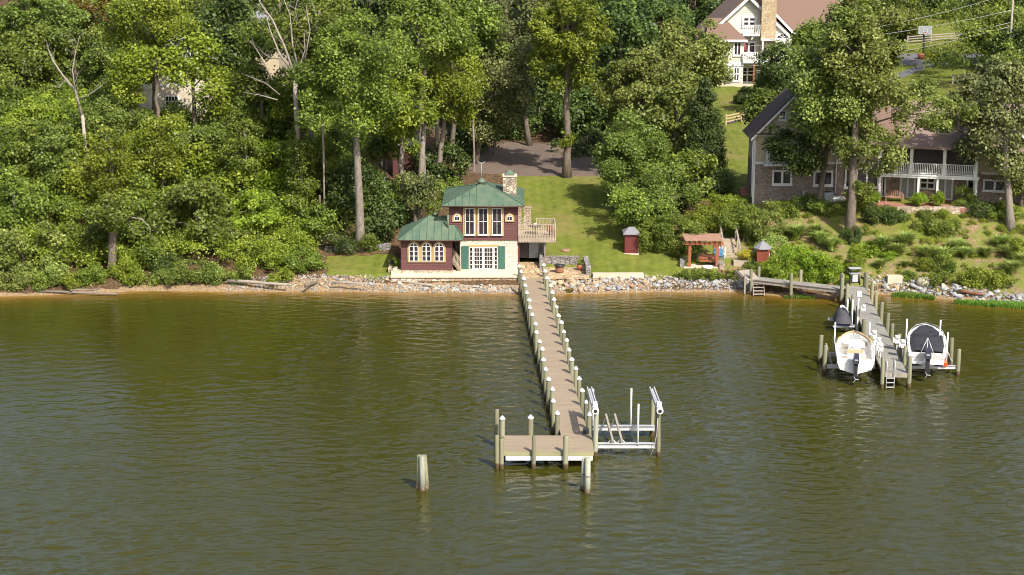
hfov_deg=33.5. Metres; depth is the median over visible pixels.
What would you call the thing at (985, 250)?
ornamental grass
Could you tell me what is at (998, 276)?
shrub
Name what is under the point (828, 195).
air conditioner
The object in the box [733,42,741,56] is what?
window
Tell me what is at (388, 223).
tree
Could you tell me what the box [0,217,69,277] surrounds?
tree
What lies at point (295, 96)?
dead tree
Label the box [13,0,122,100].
tree
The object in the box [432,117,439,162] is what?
tree
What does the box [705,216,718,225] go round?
ornamental grass
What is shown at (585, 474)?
mooring pile
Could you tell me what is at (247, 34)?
tree
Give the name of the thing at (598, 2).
tree
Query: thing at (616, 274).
concrete slab
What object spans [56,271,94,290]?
shrub
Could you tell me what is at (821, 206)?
shrub
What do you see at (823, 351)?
boat lift
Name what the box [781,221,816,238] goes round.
ornamental grass
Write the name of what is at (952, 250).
ornamental grass
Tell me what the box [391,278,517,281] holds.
sea wall
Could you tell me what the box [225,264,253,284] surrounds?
shrub
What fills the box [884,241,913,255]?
ornamental grass
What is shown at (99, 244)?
tree
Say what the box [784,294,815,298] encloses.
marsh grass
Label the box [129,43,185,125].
tree
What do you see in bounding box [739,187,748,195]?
stone steps
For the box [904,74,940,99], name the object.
tree
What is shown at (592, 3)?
tree
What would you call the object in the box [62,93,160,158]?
tree
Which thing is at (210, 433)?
water
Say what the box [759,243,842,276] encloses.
shrub
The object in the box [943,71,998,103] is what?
tree
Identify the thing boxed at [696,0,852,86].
hill house
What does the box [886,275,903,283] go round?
stone block
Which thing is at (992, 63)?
tree
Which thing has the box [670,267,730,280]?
shrub
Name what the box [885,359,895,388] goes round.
boarding ladder
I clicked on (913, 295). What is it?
marsh grass
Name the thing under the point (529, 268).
flagstone patio
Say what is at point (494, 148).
tree
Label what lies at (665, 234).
shrub
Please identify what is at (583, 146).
tree
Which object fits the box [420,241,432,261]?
window
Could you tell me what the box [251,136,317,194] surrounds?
tree
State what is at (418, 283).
driftwood log
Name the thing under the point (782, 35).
arched window
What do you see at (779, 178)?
window
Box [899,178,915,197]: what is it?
french door
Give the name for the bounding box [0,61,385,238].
undergrowth
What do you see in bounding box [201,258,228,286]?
shrub
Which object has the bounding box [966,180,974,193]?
side door
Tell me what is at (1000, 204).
shrub
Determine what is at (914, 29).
power line
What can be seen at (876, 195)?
round bush
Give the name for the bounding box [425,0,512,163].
tree
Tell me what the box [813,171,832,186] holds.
window
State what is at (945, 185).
french door
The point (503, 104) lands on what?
tree
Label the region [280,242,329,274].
shrub
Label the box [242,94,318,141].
tree
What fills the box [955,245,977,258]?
ornamental grass
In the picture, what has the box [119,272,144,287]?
shrub
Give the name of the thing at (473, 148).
tree
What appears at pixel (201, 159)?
tree
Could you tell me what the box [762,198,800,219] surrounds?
shrub
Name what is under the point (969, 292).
driftwood log
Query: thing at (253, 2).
tree
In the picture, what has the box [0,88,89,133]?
tree
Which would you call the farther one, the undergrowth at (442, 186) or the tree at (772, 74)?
the tree at (772, 74)
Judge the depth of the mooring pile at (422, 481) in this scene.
95.04 m
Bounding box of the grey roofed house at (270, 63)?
[227,11,288,102]
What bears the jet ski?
on the jet ski lift at (858, 295)
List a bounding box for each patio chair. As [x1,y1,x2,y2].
[546,225,554,234]
[713,248,722,259]
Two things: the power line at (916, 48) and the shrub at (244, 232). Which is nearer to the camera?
the shrub at (244, 232)
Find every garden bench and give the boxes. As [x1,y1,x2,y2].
[885,190,903,202]
[920,190,934,197]
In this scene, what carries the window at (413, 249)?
in the cottage
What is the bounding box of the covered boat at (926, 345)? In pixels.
[907,322,946,377]
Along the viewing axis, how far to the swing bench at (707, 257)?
145.73 m
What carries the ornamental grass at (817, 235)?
on the ground at (586, 220)
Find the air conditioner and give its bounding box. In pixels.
[823,191,833,202]
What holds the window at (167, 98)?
in the pale house at (166, 94)
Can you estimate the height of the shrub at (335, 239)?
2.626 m
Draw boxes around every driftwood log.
[38,290,117,294]
[70,289,99,290]
[227,279,288,285]
[304,281,318,287]
[332,281,367,283]
[407,282,432,285]
[454,284,482,287]
[959,290,983,294]
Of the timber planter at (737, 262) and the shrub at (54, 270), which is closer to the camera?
the shrub at (54, 270)
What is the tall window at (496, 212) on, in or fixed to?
in the cottage
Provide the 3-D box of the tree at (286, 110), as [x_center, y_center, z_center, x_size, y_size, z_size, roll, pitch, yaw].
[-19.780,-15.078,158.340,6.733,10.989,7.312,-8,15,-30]
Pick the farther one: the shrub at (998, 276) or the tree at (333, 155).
the tree at (333, 155)
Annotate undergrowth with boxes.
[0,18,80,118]
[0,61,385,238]
[0,104,344,272]
[8,0,711,135]
[352,163,469,226]
[604,72,697,158]
[714,207,1023,283]
[918,0,1023,103]
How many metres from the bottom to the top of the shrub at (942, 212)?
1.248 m
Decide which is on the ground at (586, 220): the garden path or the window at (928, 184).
the garden path
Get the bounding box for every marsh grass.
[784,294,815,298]
[891,291,935,299]
[954,299,1023,308]
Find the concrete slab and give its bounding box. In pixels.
[592,272,643,277]
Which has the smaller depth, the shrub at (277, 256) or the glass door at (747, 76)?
the shrub at (277, 256)
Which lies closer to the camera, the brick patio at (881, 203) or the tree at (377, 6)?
the brick patio at (881, 203)
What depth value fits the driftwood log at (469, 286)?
142.21 m
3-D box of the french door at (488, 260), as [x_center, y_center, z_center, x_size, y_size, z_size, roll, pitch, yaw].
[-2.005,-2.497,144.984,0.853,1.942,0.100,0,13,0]
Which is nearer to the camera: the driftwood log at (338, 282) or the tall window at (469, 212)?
the driftwood log at (338, 282)
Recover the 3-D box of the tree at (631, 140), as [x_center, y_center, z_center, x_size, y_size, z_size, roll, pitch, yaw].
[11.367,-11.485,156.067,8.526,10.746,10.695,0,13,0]
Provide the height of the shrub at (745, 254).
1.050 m
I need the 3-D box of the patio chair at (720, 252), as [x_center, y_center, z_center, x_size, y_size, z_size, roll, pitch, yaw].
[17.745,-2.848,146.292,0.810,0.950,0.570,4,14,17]
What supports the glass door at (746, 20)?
in the hill house at (755, 22)
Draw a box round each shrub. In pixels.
[0,265,33,291]
[27,255,74,285]
[32,269,58,293]
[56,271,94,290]
[73,261,108,284]
[105,257,144,280]
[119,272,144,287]
[129,268,176,285]
[146,250,185,273]
[155,265,193,285]
[170,258,222,283]
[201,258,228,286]
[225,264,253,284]
[233,225,266,254]
[244,236,297,269]
[265,265,297,282]
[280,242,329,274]
[323,230,359,254]
[348,230,383,253]
[393,257,400,267]
[635,206,707,256]
[638,207,670,232]
[667,232,703,259]
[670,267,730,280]
[683,202,742,234]
[706,191,746,211]
[706,267,747,281]
[718,198,766,235]
[727,68,734,81]
[733,86,751,104]
[736,249,753,259]
[740,199,789,245]
[744,259,761,269]
[752,232,789,254]
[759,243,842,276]
[760,252,798,288]
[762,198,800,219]
[790,192,817,211]
[802,254,851,285]
[807,193,845,217]
[837,225,862,243]
[842,195,873,210]
[843,243,864,276]
[853,241,883,257]
[861,201,881,225]
[878,203,909,225]
[880,250,897,260]
[901,269,917,281]
[911,213,963,237]
[913,255,935,271]
[915,209,932,219]
[919,270,949,286]
[926,250,957,277]
[936,208,951,218]
[946,264,992,290]
[950,184,979,206]
[965,199,996,219]
[982,268,1019,291]
[985,199,1023,221]
[1006,236,1023,259]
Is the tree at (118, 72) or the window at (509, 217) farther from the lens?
the tree at (118, 72)
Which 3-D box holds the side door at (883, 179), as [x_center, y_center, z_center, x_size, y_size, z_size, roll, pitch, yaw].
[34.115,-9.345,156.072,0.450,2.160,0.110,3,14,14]
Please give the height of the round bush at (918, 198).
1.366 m
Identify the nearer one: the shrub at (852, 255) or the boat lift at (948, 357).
the boat lift at (948, 357)
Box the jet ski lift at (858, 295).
[828,291,865,330]
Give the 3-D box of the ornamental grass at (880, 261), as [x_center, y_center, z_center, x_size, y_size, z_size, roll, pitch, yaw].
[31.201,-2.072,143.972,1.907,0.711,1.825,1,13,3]
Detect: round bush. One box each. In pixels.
[870,190,880,202]
[909,192,930,205]
[929,190,944,205]
[957,192,969,201]
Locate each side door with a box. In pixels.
[881,177,886,196]
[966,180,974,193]
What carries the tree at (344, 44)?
on the ground at (586, 220)
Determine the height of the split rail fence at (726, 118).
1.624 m
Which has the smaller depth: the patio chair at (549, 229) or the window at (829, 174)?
the patio chair at (549, 229)
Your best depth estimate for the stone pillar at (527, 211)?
148.84 m
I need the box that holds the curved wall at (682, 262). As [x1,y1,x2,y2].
[679,254,721,267]
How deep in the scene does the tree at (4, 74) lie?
168.27 m
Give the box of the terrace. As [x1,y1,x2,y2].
[391,269,517,277]
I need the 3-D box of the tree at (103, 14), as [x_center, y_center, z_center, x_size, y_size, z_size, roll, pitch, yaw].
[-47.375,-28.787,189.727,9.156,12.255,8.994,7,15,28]
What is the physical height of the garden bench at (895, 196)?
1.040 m
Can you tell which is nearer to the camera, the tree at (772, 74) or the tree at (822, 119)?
the tree at (822, 119)
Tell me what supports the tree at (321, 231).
on the ground at (586, 220)
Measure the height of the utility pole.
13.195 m
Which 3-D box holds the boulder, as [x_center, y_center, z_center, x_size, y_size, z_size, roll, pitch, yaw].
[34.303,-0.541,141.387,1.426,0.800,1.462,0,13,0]
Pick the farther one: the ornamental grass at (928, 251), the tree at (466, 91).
the tree at (466, 91)
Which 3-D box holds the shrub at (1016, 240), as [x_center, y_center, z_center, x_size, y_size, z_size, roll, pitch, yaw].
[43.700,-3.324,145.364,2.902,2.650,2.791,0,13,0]
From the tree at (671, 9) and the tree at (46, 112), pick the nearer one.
the tree at (46, 112)
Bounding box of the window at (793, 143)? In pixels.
[770,143,798,161]
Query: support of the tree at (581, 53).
on the ground at (586, 220)
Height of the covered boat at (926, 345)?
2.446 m
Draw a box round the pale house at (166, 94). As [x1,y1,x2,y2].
[137,36,225,119]
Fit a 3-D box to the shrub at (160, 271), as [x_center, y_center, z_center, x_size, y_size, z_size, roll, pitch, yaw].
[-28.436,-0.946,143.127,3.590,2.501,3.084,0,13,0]
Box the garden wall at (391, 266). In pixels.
[388,259,397,271]
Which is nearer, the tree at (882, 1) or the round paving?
the round paving
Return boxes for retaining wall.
[325,243,390,251]
[896,206,966,213]
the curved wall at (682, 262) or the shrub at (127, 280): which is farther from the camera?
the curved wall at (682, 262)
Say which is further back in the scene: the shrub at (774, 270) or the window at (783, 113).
the window at (783, 113)
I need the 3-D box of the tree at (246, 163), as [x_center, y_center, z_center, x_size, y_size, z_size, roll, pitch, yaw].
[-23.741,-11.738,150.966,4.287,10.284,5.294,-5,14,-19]
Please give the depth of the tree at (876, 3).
236.42 m
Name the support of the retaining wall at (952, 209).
on the ground at (586, 220)
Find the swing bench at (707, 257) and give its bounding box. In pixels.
[699,254,715,261]
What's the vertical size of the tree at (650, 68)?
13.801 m
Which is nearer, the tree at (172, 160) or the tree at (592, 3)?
the tree at (172, 160)
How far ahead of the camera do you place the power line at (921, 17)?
206.96 m
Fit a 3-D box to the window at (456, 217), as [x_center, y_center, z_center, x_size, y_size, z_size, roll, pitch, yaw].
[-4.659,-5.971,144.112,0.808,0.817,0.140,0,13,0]
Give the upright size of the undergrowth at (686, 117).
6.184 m
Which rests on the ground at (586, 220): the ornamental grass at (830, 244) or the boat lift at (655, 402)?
the ornamental grass at (830, 244)
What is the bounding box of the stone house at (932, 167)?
[743,88,1023,203]
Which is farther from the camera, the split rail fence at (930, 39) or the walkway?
the split rail fence at (930, 39)
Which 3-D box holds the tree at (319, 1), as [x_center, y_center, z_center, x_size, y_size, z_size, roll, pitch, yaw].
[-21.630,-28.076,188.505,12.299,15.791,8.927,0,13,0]
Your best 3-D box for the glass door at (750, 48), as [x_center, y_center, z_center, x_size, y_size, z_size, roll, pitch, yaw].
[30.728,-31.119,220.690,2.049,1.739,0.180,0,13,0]
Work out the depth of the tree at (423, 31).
197.94 m
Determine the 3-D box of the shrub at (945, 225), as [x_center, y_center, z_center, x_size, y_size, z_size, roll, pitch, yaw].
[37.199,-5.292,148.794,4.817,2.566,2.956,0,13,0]
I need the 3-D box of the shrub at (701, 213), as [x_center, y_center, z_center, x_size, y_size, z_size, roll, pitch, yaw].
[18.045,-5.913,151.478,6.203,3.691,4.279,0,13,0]
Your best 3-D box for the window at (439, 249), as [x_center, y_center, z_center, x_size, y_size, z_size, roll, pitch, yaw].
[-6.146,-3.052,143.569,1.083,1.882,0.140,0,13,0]
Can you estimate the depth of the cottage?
144.39 m
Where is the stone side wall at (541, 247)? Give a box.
[539,242,543,269]
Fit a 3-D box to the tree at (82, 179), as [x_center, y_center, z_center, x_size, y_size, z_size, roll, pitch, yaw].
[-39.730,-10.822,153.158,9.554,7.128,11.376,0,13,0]
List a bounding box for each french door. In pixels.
[473,247,482,268]
[483,247,493,268]
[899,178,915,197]
[938,179,953,199]
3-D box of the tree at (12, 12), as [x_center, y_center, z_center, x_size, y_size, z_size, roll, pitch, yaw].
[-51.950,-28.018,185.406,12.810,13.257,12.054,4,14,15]
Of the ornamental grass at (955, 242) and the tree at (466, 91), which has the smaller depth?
the ornamental grass at (955, 242)
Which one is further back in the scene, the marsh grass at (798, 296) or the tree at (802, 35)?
the tree at (802, 35)
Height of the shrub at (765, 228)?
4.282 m
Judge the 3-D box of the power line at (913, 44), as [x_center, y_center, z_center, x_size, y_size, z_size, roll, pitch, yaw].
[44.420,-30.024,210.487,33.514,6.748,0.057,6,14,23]
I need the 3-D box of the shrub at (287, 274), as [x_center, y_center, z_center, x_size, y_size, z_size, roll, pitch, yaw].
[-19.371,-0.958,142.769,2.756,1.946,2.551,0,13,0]
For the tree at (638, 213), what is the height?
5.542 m
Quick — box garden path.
[718,261,746,273]
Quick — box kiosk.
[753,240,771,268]
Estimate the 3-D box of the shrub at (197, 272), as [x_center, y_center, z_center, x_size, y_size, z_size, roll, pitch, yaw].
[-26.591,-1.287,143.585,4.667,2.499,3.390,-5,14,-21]
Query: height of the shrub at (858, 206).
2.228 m
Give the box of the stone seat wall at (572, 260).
[543,256,578,264]
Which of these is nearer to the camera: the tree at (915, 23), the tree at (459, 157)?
the tree at (459, 157)
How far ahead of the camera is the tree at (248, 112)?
159.41 m
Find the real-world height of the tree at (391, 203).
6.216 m
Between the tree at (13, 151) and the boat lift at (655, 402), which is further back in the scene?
the tree at (13, 151)
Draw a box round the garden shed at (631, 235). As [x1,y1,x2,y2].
[622,227,639,254]
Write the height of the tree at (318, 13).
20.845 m
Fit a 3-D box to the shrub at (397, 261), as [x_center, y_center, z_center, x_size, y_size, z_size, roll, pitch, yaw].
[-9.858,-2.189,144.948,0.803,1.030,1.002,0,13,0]
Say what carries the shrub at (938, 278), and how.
on the ground at (586, 220)
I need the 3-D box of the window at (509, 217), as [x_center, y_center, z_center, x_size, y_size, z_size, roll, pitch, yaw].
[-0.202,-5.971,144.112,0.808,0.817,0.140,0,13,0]
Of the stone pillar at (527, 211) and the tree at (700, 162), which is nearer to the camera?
the stone pillar at (527, 211)
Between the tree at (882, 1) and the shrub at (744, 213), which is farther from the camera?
the tree at (882, 1)
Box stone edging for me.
[524,276,588,278]
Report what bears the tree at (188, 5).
on the ground at (586, 220)
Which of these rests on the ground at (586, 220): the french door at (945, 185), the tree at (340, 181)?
the tree at (340, 181)
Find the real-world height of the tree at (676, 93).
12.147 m
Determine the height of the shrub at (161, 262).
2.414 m
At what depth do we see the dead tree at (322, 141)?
149.73 m
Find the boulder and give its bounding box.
[915,276,930,286]
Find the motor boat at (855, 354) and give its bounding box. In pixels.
[835,330,874,380]
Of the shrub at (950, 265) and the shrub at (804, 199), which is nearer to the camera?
the shrub at (950, 265)
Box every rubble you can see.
[225,274,1023,302]
[300,274,648,291]
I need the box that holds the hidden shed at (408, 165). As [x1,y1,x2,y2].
[393,127,418,177]
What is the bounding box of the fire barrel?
[554,264,564,272]
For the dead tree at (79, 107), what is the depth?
151.96 m
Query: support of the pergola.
on the round paving
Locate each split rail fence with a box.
[725,111,743,124]
[907,32,959,41]
[952,72,978,83]
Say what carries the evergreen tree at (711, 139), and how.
on the ground at (586, 220)
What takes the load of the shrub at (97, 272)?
on the ground at (586, 220)
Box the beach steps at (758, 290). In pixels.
[752,283,764,295]
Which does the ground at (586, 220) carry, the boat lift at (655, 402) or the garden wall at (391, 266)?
the garden wall at (391, 266)
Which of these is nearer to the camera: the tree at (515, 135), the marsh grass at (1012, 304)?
the marsh grass at (1012, 304)
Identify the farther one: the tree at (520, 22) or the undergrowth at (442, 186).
the tree at (520, 22)
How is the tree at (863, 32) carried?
on the ground at (586, 220)
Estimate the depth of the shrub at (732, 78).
218.50 m
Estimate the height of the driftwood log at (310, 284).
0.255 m
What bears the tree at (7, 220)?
on the ground at (586, 220)
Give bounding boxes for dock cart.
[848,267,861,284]
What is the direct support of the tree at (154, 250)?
on the ground at (586, 220)
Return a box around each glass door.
[741,16,756,27]
[743,66,752,83]
[744,41,755,54]
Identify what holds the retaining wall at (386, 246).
on the ground at (586, 220)
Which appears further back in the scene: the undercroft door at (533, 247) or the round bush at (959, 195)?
the round bush at (959, 195)
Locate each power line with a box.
[739,22,1009,66]
[744,26,1009,71]
[749,10,1010,45]
[773,0,987,40]
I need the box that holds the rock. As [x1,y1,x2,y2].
[577,286,582,292]
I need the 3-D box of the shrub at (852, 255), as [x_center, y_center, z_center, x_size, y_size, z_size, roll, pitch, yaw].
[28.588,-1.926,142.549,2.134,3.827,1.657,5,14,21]
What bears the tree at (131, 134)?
on the ground at (586, 220)
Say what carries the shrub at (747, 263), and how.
on the ground at (586, 220)
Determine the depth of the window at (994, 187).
153.68 m
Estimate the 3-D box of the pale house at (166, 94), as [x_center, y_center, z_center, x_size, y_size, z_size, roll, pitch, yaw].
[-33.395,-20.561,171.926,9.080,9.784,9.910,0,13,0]
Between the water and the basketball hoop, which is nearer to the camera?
the water
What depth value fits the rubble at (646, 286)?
142.29 m
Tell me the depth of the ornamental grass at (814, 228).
148.15 m
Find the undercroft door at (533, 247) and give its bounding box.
[529,242,538,257]
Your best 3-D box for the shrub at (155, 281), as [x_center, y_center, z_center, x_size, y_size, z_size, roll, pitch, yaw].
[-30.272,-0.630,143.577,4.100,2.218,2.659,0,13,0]
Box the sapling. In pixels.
[556,131,575,149]
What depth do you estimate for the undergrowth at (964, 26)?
210.18 m
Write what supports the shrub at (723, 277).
on the ground at (586, 220)
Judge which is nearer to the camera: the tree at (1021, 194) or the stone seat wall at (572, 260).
the stone seat wall at (572, 260)
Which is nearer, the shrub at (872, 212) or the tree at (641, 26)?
the shrub at (872, 212)
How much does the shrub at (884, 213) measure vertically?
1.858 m
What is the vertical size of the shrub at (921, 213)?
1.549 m
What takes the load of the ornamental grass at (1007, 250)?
on the ground at (586, 220)
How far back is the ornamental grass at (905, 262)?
143.72 m
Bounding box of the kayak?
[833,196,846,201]
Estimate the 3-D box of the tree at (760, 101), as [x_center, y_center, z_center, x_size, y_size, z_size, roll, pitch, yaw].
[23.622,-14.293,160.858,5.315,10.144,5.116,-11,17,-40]
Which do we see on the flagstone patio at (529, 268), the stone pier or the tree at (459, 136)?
the stone pier
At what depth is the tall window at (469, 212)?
144.19 m
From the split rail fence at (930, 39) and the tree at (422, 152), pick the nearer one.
the tree at (422, 152)
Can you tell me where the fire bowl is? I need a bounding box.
[702,265,712,269]
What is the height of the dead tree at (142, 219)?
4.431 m
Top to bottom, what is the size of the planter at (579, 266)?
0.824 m
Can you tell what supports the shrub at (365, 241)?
on the ground at (586, 220)
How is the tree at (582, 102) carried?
on the ground at (586, 220)
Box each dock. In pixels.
[494,263,593,469]
[830,272,911,388]
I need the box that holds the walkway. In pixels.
[735,266,845,303]
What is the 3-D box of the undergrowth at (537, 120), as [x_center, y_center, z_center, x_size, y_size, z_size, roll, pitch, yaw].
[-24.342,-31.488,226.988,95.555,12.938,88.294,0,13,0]
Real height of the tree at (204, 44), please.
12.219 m
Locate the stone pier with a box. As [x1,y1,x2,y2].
[583,256,590,274]
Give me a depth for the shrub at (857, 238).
146.99 m
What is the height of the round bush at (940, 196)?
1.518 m
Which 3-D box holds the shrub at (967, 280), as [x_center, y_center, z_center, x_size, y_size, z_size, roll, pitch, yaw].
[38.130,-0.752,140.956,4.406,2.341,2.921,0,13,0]
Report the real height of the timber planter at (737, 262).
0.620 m
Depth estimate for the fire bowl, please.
144.54 m
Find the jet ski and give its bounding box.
[833,305,851,325]
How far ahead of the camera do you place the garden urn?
228.97 m
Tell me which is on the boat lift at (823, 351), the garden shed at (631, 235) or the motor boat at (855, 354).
the motor boat at (855, 354)
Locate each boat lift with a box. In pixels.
[587,387,662,456]
[817,322,882,373]
[893,319,960,375]
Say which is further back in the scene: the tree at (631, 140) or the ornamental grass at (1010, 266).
the tree at (631, 140)
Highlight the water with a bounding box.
[0,291,1023,574]
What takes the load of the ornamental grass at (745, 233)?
on the ground at (586, 220)
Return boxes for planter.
[577,260,582,270]
[732,258,755,266]
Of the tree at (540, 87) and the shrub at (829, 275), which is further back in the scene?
the tree at (540, 87)
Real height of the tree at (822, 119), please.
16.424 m
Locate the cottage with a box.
[391,162,555,272]
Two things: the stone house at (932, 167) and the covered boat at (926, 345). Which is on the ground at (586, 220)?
the stone house at (932, 167)
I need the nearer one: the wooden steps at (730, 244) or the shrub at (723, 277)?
the shrub at (723, 277)
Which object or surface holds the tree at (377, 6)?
on the ground at (586, 220)
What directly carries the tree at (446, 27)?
on the ground at (586, 220)
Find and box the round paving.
[683,264,718,267]
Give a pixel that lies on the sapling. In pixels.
(565, 142)
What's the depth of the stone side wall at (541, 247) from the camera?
145.62 m
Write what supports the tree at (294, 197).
on the ground at (586, 220)
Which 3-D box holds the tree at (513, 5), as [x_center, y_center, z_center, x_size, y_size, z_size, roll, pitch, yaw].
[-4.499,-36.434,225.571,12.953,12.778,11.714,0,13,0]
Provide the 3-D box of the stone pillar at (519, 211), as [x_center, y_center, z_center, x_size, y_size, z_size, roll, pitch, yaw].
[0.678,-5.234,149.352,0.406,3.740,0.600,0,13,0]
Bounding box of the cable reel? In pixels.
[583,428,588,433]
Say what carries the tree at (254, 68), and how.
on the ground at (586, 220)
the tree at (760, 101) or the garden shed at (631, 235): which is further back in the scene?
the tree at (760, 101)
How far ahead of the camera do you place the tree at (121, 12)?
159.82 m
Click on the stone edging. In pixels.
(567, 277)
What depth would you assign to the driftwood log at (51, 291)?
140.73 m
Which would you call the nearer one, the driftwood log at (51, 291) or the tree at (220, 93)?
the driftwood log at (51, 291)
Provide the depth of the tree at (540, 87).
193.02 m
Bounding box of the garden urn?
[918,53,924,59]
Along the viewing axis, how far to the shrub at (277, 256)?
144.50 m
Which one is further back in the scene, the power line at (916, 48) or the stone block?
the power line at (916, 48)
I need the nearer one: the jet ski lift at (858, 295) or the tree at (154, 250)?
the jet ski lift at (858, 295)
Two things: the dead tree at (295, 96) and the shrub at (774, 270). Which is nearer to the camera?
the shrub at (774, 270)
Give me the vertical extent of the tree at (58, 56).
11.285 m
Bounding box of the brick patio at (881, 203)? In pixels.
[872,199,988,212]
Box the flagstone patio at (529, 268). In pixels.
[518,262,588,275]
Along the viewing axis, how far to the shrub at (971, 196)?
151.72 m
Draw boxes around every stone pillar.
[518,207,521,229]
[523,206,531,229]
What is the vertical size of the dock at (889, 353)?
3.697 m
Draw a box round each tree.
[0,0,99,45]
[0,20,77,107]
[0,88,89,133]
[0,113,45,186]
[0,161,54,242]
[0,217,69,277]
[10,58,42,92]
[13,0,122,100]
[13,169,82,239]
[25,127,117,202]
[28,117,82,201]
[46,34,104,158]
[59,219,126,267]
[61,0,116,43]
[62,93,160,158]
[79,173,162,243]
[81,124,143,197]
[82,188,139,274]
[91,0,204,119]
[97,197,161,245]
[100,43,159,130]
[105,216,193,265]
[110,124,180,190]
[126,109,192,194]
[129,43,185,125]
[137,175,242,257]
[163,25,224,125]
[168,121,232,161]
[176,0,255,20]
[178,0,261,74]
[179,138,274,201]
[186,58,241,128]
[205,93,271,147]
[211,189,289,234]
[220,98,267,188]
[225,59,281,142]
[228,17,279,113]
[242,0,311,215]
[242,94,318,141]
[246,0,315,56]
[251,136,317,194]
[254,0,364,138]
[262,65,330,136]
[270,177,333,231]
[272,121,320,218]
[278,0,347,30]
[279,5,422,251]
[290,127,347,212]
[294,201,337,244]
[298,36,325,228]
[316,158,381,230]
[321,0,422,40]
[350,207,398,242]
[361,69,443,225]
[362,132,408,194]
[363,170,412,229]
[367,0,478,196]
[387,0,449,96]
[395,170,441,221]
[408,139,473,188]
[416,125,425,219]
[422,48,495,186]
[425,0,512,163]
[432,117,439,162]
[440,121,502,154]
[450,0,523,14]
[456,19,540,162]
[465,96,542,140]
[468,0,556,145]
[472,120,474,171]
[492,139,495,156]
[497,46,577,126]
[502,0,596,48]
[525,0,618,177]
[534,71,631,142]
[547,124,623,159]
[579,0,656,59]
[580,0,661,90]
[588,39,696,154]
[591,104,674,205]
[601,186,681,243]
[607,0,701,60]
[607,159,706,210]
[637,66,721,158]
[654,12,737,104]
[661,146,717,208]
[662,0,723,36]
[680,76,738,197]
[730,82,779,125]
[746,39,801,99]
[756,40,878,213]
[784,15,856,90]
[807,0,978,241]
[857,0,881,18]
[866,0,916,9]
[875,0,932,40]
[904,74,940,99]
[917,0,980,18]
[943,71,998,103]
[948,58,1023,231]
[954,0,1023,55]
[975,52,1004,95]
[977,0,1023,11]
[986,22,1023,77]
[1001,139,1023,206]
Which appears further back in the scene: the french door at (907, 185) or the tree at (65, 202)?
the french door at (907, 185)
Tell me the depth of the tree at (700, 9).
233.59 m
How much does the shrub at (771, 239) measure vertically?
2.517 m
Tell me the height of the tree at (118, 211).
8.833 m
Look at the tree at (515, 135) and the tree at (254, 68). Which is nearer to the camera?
the tree at (254, 68)
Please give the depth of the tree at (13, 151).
152.54 m
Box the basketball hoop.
[918,26,931,51]
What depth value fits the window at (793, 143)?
153.72 m
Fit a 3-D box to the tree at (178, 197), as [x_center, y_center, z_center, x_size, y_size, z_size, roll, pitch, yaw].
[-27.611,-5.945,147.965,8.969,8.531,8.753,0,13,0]
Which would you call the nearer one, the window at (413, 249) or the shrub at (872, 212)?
the window at (413, 249)
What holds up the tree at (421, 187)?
on the ground at (586, 220)
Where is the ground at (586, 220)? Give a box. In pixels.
[0,0,1023,301]
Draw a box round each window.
[165,96,178,109]
[407,241,419,261]
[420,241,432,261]
[433,241,445,261]
[452,212,461,221]
[464,208,474,235]
[478,208,488,235]
[491,208,502,235]
[505,212,513,221]
[732,67,739,81]
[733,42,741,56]
[770,143,798,161]
[771,170,792,185]
[776,33,790,38]
[778,110,786,120]
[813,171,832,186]
[844,168,878,188]
[919,178,935,189]
[982,179,1004,192]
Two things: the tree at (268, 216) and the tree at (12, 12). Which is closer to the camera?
the tree at (268, 216)
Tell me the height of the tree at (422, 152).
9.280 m
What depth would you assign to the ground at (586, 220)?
150.14 m
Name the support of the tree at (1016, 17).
on the ground at (586, 220)
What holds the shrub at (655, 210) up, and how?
on the ground at (586, 220)
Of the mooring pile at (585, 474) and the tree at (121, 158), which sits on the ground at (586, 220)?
the tree at (121, 158)
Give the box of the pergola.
[681,233,723,266]
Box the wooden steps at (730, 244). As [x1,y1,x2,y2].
[719,226,740,257]
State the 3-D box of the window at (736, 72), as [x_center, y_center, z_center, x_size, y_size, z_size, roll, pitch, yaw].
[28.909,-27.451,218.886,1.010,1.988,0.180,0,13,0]
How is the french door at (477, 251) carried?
in the cottage
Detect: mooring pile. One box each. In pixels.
[416,454,428,490]
[580,456,591,493]
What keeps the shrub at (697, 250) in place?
on the ground at (586, 220)
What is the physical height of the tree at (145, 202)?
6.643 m
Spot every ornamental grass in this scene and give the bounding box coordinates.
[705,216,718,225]
[738,229,757,240]
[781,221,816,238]
[803,223,827,233]
[804,230,835,243]
[818,235,843,250]
[868,233,899,248]
[870,257,888,266]
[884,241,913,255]
[889,229,924,246]
[897,259,912,266]
[914,244,944,258]
[933,246,959,260]
[945,236,969,249]
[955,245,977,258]
[974,244,999,256]
[987,234,1011,247]
[995,258,1023,274]
[996,244,1019,257]
[1010,252,1023,265]
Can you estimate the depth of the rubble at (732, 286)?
142.25 m
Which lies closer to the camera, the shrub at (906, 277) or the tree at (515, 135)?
the shrub at (906, 277)
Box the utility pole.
[1008,0,1013,55]
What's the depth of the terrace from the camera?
143.30 m
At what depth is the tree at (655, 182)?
151.68 m
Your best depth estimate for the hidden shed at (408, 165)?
166.21 m
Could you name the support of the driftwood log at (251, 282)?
on the ground at (586, 220)

